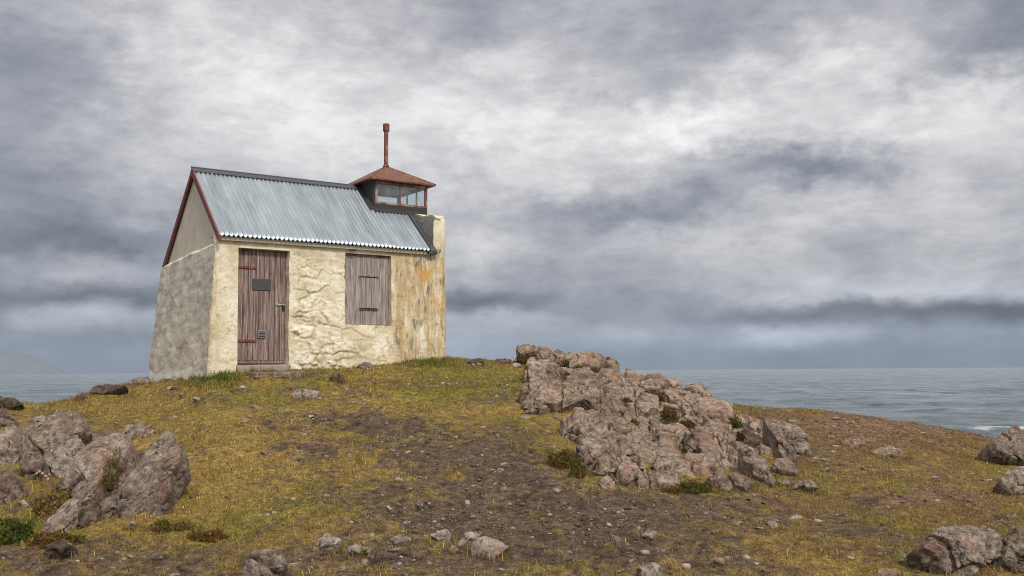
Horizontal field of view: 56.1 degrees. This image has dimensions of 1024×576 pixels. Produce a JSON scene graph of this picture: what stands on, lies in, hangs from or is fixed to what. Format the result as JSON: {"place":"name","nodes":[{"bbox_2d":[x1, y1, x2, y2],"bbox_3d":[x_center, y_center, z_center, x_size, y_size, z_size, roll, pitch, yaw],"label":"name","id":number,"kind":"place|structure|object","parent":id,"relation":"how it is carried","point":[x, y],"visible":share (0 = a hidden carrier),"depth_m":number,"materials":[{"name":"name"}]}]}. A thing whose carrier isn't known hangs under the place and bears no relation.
{"place":"outdoors","nodes":[
{"label":"outdoors","id":0,"kind":"place"},
{"bbox_2d":[0,350,66,373],"bbox_3d":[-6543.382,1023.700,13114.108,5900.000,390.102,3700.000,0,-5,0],"label":"hills","id":1,"kind":"structure","parent":0,"point":[14,362],"depth_m":11666.90,"materials":[{"name":"grey"}]},
{"bbox_2d":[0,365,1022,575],"bbox_3d":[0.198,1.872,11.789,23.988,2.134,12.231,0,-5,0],"label":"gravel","id":2,"kind":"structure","parent":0,"point":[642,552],"depth_m":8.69,"materials":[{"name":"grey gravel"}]},
{"bbox_2d":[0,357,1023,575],"bbox_3d":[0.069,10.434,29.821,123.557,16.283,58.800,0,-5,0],"label":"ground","id":3,"kind":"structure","parent":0,"point":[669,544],"depth_m":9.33,"materials":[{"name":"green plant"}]},
{"bbox_2d":[0,408,18,426],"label":"boulder","id":4,"kind":"object","parent":3,"relation":"on","point":[6,418],"visible":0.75,"depth_m":13.24,"materials":[{"name":"grey stone"}]},
{"bbox_2d":[0,396,23,410],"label":"rock","id":5,"kind":"object","parent":3,"relation":"on","point":[12,404],"visible":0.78,"depth_m":14.68,"materials":[{"name":"grey stone"}]},
{"bbox_2d":[0,515,37,544],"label":"heath plant","id":6,"kind":"object","parent":3,"relation":"on","point":[11,530],"visible":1,"depth_m":8.03,"materials":[{"name":"green plant"}]},
{"bbox_2d":[18,500,28,505],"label":"stone","id":7,"kind":"object","parent":3,"relation":"on","point":[24,503],"visible":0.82,"depth_m":9.04,"materials":[{"name":"grey stone"}]},
{"bbox_2d":[26,485,68,519],"bbox_3d":[-4.250,1.958,8.805,0.363,0.308,0.500,1,-5,-20],"label":"heath plant","id":8,"kind":"object","parent":3,"relation":"on","point":[55,500],"visible":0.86,"depth_m":8.74,"materials":[{"name":"brown plant"}]},
{"bbox_2d":[0,412,107,504],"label":"rock outcrop","id":9,"kind":"object","parent":3,"relation":"on","point":[59,441],"visible":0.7,"depth_m":10.77,"materials":[{"name":"grey stone"}]},
{"bbox_2d":[25,530,87,549],"bbox_3d":[-3.736,2.059,7.863,0.494,0.157,0.259,0,-5,0],"label":"heath plant","id":10,"kind":"object","parent":3,"relation":"on","point":[46,538],"visible":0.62,"depth_m":7.86,"materials":[{"name":"brown plant"}]},
{"bbox_2d":[43,538,77,558],"bbox_3d":[-3.579,2.097,7.631,0.242,0.202,0.198,0,-5,0],"label":"stone","id":11,"kind":"object","parent":3,"relation":"on","point":[63,548],"visible":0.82,"depth_m":7.58,"materials":[{"name":"grey stone"}]},
{"bbox_2d":[73,392,87,400],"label":"heath plant","id":12,"kind":"object","parent":3,"relation":"on","point":[78,396],"visible":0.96,"depth_m":15.52,"materials":[{"name":"pink plant"}]},
{"bbox_2d":[90,384,127,394],"bbox_3d":[-6.669,1.723,15.929,0.662,0.264,0.303,0,-5,0],"label":"rock","id":13,"kind":"object","parent":3,"relation":"on","point":[107,389],"visible":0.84,"depth_m":15.85,"materials":[{"name":"grey stone"}]},
{"bbox_2d":[42,423,190,535],"bbox_3d":[-4.082,1.955,10.458,2.086,0.939,4.579,0,-5,0],"label":"rock outcrop","id":14,"kind":"object","parent":3,"relation":"on","point":[156,475],"visible":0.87,"depth_m":9.00,"materials":[{"name":"grey stone"}]},
{"bbox_2d":[93,448,122,490],"bbox_3d":[-3.861,1.733,9.234,0.146,0.386,0.621,0,-5,0],"label":"heath plant","id":15,"kind":"object","parent":14,"relation":"on","point":[104,475],"visible":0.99,"depth_m":9.18,"materials":[{"name":"green plant"}]},
{"bbox_2d":[126,377,150,384],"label":"rock","id":16,"kind":"object","parent":3,"relation":"on","point":[143,380],"visible":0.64,"depth_m":17.01,"materials":[{"name":"grey stone"}]},
{"bbox_2d":[121,518,212,533],"bbox_3d":[-2.970,2.037,8.182,0.862,0.147,0.345,0,-5,0],"label":"heath plant","id":17,"kind":"object","parent":3,"relation":"on","point":[165,524],"visible":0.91,"depth_m":8.14,"materials":[{"name":"green plant"}]},
{"bbox_2d":[183,526,228,541],"bbox_3d":[-2.535,2.033,7.938,0.414,0.113,0.213,0,-5,0],"label":"heath plant","id":18,"kind":"object","parent":3,"relation":"on","point":[213,535],"visible":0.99,"depth_m":7.91,"materials":[{"name":"brown plant"}]},
{"bbox_2d":[237,385,249,390],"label":"stone","id":19,"kind":"object","parent":3,"relation":"on","point":[242,388],"visible":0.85,"depth_m":13.96,"materials":[{"name":"grey stone"}]},
{"bbox_2d":[240,418,250,421],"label":"loose stone","id":20,"kind":"object","parent":3,"relation":"on","point":[245,420],"visible":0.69,"depth_m":11.94,"materials":[{"name":"grey stone"}]},
{"bbox_2d":[241,549,287,575],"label":"boulder","id":21,"kind":"object","parent":3,"relation":"on","point":[266,562],"visible":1,"depth_m":6.91,"materials":[{"name":"grey stone"}]},
{"bbox_2d":[260,451,271,454],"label":"loose stone","id":22,"kind":"object","parent":3,"relation":"on","point":[265,452],"visible":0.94,"depth_m":10.43,"materials":[{"name":"grey stone"}]},
{"bbox_2d":[246,371,304,378],"bbox_3d":[-3.711,1.370,15.096,0.815,0.117,0.438,3,-6,-34],"label":"doorstep","id":23,"kind":"object","parent":3,"relation":"on","point":[257,375],"visible":0.89,"depth_m":14.93,"materials":[{"name":"grey stone"}]},
{"bbox_2d":[148,123,445,382],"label":"stone house","id":24,"kind":"structure","parent":3,"relation":"on","point":[260,272],"depth_m":16.41,"materials":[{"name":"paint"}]},
{"bbox_2d":[237,250,284,359],"bbox_3d":[-4.095,0.287,15.641,0.822,1.775,0.075,3,-6,-34],"label":"door","id":25,"kind":"structure","parent":24,"relation":"in","point":[261,275],"depth_m":15.65,"materials":[{"name":"brown wood"}]},
{"bbox_2d":[344,254,388,324],"bbox_3d":[-2.546,0.033,16.712,0.900,1.215,0.070,3,-6,-34],"label":"window frame","id":26,"kind":"structure","parent":24,"relation":"in","point":[345,254],"depth_m":16.88,"materials":[{"name":"brown wood"}]},
{"bbox_2d":[291,389,319,397],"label":"stone","id":27,"kind":"object","parent":3,"relation":"on","point":[304,393],"visible":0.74,"depth_m":13.45,"materials":[{"name":"grey stone"}]},
{"bbox_2d":[311,533,342,550],"bbox_3d":[-1.463,2.050,7.638,0.257,0.197,0.175,-2,-5,20],"label":"stone","id":28,"kind":"object","parent":3,"relation":"on","point":[327,540],"visible":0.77,"depth_m":7.58,"materials":[{"name":"grey stone"}]},
{"bbox_2d":[329,372,344,382],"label":"stone","id":29,"kind":"object","parent":3,"relation":"on","point":[336,376],"visible":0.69,"depth_m":14.76,"materials":[{"name":"grey stone"}]},
{"bbox_2d":[347,544,371,556],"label":"stone","id":30,"kind":"object","parent":3,"relation":"on","point":[355,549],"visible":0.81,"depth_m":7.47,"materials":[{"name":"grey stone"}]},
{"bbox_2d":[357,362,371,370],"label":"stone","id":31,"kind":"object","parent":3,"relation":"on","point":[364,365],"visible":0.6,"depth_m":16.03,"materials":[{"name":"grey stone"}]},
{"bbox_2d":[390,547,401,551],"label":"stone","id":32,"kind":"object","parent":3,"relation":"on","point":[398,549],"visible":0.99,"depth_m":7.55,"materials":[{"name":"grey stone"}]},
{"bbox_2d":[390,534,410,545],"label":"stone","id":33,"kind":"object","parent":3,"relation":"on","point":[398,539],"visible":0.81,"depth_m":7.70,"materials":[{"name":"grey stone"}]},
{"bbox_2d":[415,500,424,510],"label":"stone","id":34,"kind":"object","parent":3,"relation":"on","point":[417,504],"visible":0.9,"depth_m":8.57,"materials":[{"name":"grey stone"}]},
{"bbox_2d":[428,529,450,542],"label":"stone","id":35,"kind":"object","parent":3,"relation":"on","point":[443,536],"visible":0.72,"depth_m":7.76,"materials":[{"name":"grey stone"}]},
{"bbox_2d":[449,547,458,553],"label":"stone","id":36,"kind":"object","parent":3,"relation":"on","point":[456,549],"visible":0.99,"depth_m":7.51,"materials":[{"name":"grey stone"}]},
{"bbox_2d":[456,531,480,547],"bbox_3d":[-0.350,2.050,7.710,0.197,0.192,0.201,0,-5,0],"label":"stone","id":37,"kind":"object","parent":3,"relation":"on","point":[470,536],"visible":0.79,"depth_m":7.66,"materials":[{"name":"grey stone"}]},
{"bbox_2d":[468,358,483,365],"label":"rock","id":38,"kind":"object","parent":3,"relation":"on","point":[479,360],"visible":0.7,"depth_m":17.36,"materials":[{"name":"grey stone"}]},
{"bbox_2d":[470,536,508,558],"bbox_3d":[-0.174,2.047,7.515,0.310,0.204,0.247,0,-5,0],"label":"stone","id":39,"kind":"object","parent":3,"relation":"on","point":[491,545],"visible":0.82,"depth_m":7.43,"materials":[{"name":"grey stone"}]},
{"bbox_2d":[495,358,510,363],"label":"rock","id":40,"kind":"object","parent":3,"relation":"on","point":[504,360],"visible":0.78,"depth_m":17.75,"materials":[{"name":"grey stone"}]},
{"bbox_2d":[499,487,507,491],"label":"loose stone","id":41,"kind":"object","parent":3,"relation":"on","point":[502,489],"visible":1,"depth_m":9.21,"materials":[{"name":"grey stone"}]},
{"bbox_2d":[0,355,1023,575],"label":"grass","id":42,"kind":"structure","parent":3,"relation":"on","point":[231,381],"depth_m":10.25,"materials":[{"name":"green plant"}]},
{"bbox_2d":[508,363,521,367],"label":"stone","id":43,"kind":"object","parent":3,"relation":"on","point":[516,365],"visible":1,"depth_m":17.32,"materials":[{"name":"grey stone"}]},
{"bbox_2d":[543,445,579,469],"bbox_3d":[0.602,1.820,10.344,0.533,0.259,0.423,0,-5,0],"label":"heath plant","id":44,"kind":"object","parent":3,"relation":"on","point":[560,458],"visible":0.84,"depth_m":10.29,"materials":[{"name":"green plant"}]},
{"bbox_2d":[568,457,593,478],"bbox_3d":[0.701,1.859,9.805,0.274,0.244,0.426,0,-5,0],"label":"heath plant","id":45,"kind":"object","parent":3,"relation":"on","point":[579,470],"visible":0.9,"depth_m":9.81,"materials":[{"name":"green plant"}]},
{"bbox_2d":[603,534,623,546],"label":"stone","id":46,"kind":"object","parent":3,"relation":"on","point":[614,539],"visible":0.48,"depth_m":7.64,"materials":[{"name":"grey stone"}]},
{"bbox_2d":[636,562,662,575],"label":"stone","id":47,"kind":"object","parent":3,"relation":"on","point":[651,569],"visible":0.99,"depth_m":6.91,"materials":[{"name":"grey stone"}]},
{"bbox_2d":[642,529,656,539],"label":"stone","id":48,"kind":"object","parent":3,"relation":"on","point":[650,534],"visible":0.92,"depth_m":7.92,"materials":[{"name":"grey stone"}]},
{"bbox_2d":[652,547,665,552],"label":"loose stone","id":49,"kind":"object","parent":3,"relation":"on","point":[659,549],"visible":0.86,"depth_m":7.63,"materials":[{"name":"grey stone"}]},
{"bbox_2d":[516,344,812,491],"bbox_3d":[2.052,1.693,13.728,3.948,2.025,8.699,0,-5,0],"label":"rock outcrop","id":50,"kind":"object","parent":3,"relation":"on","point":[600,434],"visible":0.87,"depth_m":12.20,"materials":[{"name":"grey stone"}]},
{"bbox_2d":[513,353,539,360],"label":"heath plant","id":51,"kind":"object","parent":50,"relation":"on","point":[526,357],"visible":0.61,"depth_m":17.62,"materials":[{"name":"green plant"}]},
{"bbox_2d":[560,359,568,364],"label":"heath plant","id":52,"kind":"object","parent":50,"relation":"on","point":[566,361],"visible":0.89,"depth_m":17.27,"materials":[{"name":"green plant"}]},
{"bbox_2d":[572,363,590,368],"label":"heath plant","id":53,"kind":"object","parent":50,"relation":"on","point":[578,366],"visible":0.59,"depth_m":16.64,"materials":[{"name":"green plant"}]},
{"bbox_2d":[590,366,599,372],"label":"heath plant","id":54,"kind":"object","parent":50,"relation":"on","point":[593,369],"visible":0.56,"depth_m":16.27,"materials":[{"name":"green plant"}]},
{"bbox_2d":[621,397,632,402],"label":"heath plant","id":55,"kind":"object","parent":50,"relation":"on","point":[626,400],"visible":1,"depth_m":13.90,"materials":[{"name":"green plant"}]},
{"bbox_2d":[631,417,638,426],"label":"heath plant","id":56,"kind":"object","parent":50,"relation":"on","point":[635,422],"visible":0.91,"depth_m":12.28,"materials":[{"name":"green plant"}]},
{"bbox_2d":[644,387,664,399],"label":"heath plant","id":57,"kind":"object","parent":50,"relation":"on","point":[659,394],"visible":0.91,"depth_m":14.92,"materials":[{"name":"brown plant"}]},
{"bbox_2d":[657,404,680,422],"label":"heath plant","id":58,"kind":"object","parent":50,"relation":"on","point":[667,415],"visible":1,"depth_m":13.09,"materials":[{"name":"green plant"}]},
{"bbox_2d":[677,417,696,428],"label":"heath plant","id":59,"kind":"object","parent":50,"relation":"on","point":[687,423],"visible":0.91,"depth_m":12.88,"materials":[{"name":"green plant"}]},
{"bbox_2d":[730,414,744,428],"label":"heath plant","id":60,"kind":"object","parent":50,"relation":"on","point":[736,423],"visible":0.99,"depth_m":13.65,"materials":[{"name":"green plant"}]},
{"bbox_2d":[658,484,684,495],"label":"heath plant","id":61,"kind":"object","parent":3,"relation":"on","point":[673,490],"visible":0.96,"depth_m":9.43,"materials":[{"name":"green plant"}]},
{"bbox_2d":[674,477,719,493],"bbox_3d":[1.820,1.979,9.572,0.528,0.225,0.267,0,-5,0],"label":"heath plant","id":62,"kind":"object","parent":3,"relation":"on","point":[690,487],"visible":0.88,"depth_m":9.53,"materials":[{"name":"green plant"}]},
{"bbox_2d":[713,558,724,564],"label":"loose stone","id":63,"kind":"object","parent":3,"relation":"on","point":[720,561],"visible":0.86,"depth_m":7.23,"materials":[{"name":"beige stone"}]},
{"bbox_2d":[718,487,730,491],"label":"loose stone","id":64,"kind":"object","parent":3,"relation":"on","point":[724,489],"visible":1,"depth_m":9.58,"materials":[{"name":"grey stone"}]},
{"bbox_2d":[765,520,777,528],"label":"loose stone","id":65,"kind":"object","parent":3,"relation":"on","point":[771,524],"visible":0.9,"depth_m":8.38,"materials":[{"name":"grey stone"}]},
{"bbox_2d":[779,480,792,485],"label":"stone","id":66,"kind":"object","parent":3,"relation":"on","point":[785,482],"visible":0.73,"depth_m":10.26,"materials":[{"name":"grey stone"}]},
{"bbox_2d":[789,515,801,519],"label":"loose stone","id":67,"kind":"object","parent":3,"relation":"on","point":[796,516],"visible":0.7,"depth_m":8.85,"materials":[{"name":"grey stone"}]},
{"bbox_2d":[791,479,818,492],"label":"rock","id":68,"kind":"object","parent":3,"relation":"on","point":[809,485],"visible":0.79,"depth_m":10.13,"materials":[{"name":"grey stone"}]},
{"bbox_2d":[820,467,829,472],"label":"stone","id":69,"kind":"object","parent":3,"relation":"on","point":[826,469],"visible":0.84,"depth_m":11.26,"materials":[{"name":"grey stone"}]},
{"bbox_2d":[838,438,865,446],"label":"stone","id":70,"kind":"object","parent":3,"relation":"on","point":[858,442],"visible":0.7,"depth_m":13.38,"materials":[{"name":"grey stone"}]},
{"bbox_2d":[876,568,897,575],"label":"stone","id":71,"kind":"object","parent":3,"relation":"on","point":[885,572],"visible":1,"depth_m":6.95,"materials":[{"name":"beige stone"}]},
{"bbox_2d":[871,444,904,457],"bbox_3d":[5.072,2.245,12.940,0.491,0.282,0.272,2,-5,-27],"label":"stone","id":72,"kind":"object","parent":3,"relation":"on","point":[889,450],"visible":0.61,"depth_m":12.87,"materials":[{"name":"grey stone"}]},
{"bbox_2d":[899,550,915,565],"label":"rosette plant","id":73,"kind":"object","parent":3,"relation":"on","point":[905,558],"visible":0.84,"depth_m":7.31,"materials":[{"name":"green plant"}]},
{"bbox_2d":[927,475,940,481],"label":"stone","id":74,"kind":"object","parent":3,"relation":"on","point":[935,478],"visible":0.87,"depth_m":11.39,"materials":[{"name":"grey stone"}]},
{"bbox_2d":[906,525,1003,575],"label":"boulder","id":75,"kind":"object","parent":3,"relation":"on","point":[969,550],"visible":0.97,"depth_m":7.13,"materials":[{"name":"grey stone"}]},
{"bbox_2d":[974,426,1023,465],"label":"boulder","id":76,"kind":"object","parent":3,"relation":"on","point":[1005,448],"visible":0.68,"depth_m":13.63,"materials":[{"name":"grey stone"}]},
{"bbox_2d":[991,525,1023,573],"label":"boulder","id":77,"kind":"object","parent":3,"relation":"on","point":[1012,552],"visible":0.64,"depth_m":7.14,"materials":[{"name":"grey stone"}]},
{"bbox_2d":[992,466,1023,495],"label":"boulder","id":78,"kind":"object","parent":3,"relation":"on","point":[1010,480],"visible":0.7,"depth_m":10.94,"materials":[{"name":"grey stone"}]},
{"bbox_2d":[1002,514,1017,518],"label":"stone","id":79,"kind":"object","parent":3,"relation":"on","point":[1014,515],"visible":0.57,"depth_m":9.27,"materials":[{"name":"grey stone"}]},
{"bbox_2d":[0,367,1023,437],"bbox_3d":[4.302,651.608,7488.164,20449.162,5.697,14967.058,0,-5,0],"label":"sea","id":80,"kind":"structure","parent":0,"point":[989,402],"depth_m":551.68,"materials":[{"name":"grey liquid"}]},
{"bbox_2d":[0,0,1023,373],"label":"sky","id":81,"kind":"structure","parent":0,"point":[639,184],"materials":[{"name":"grey"}]}
]}

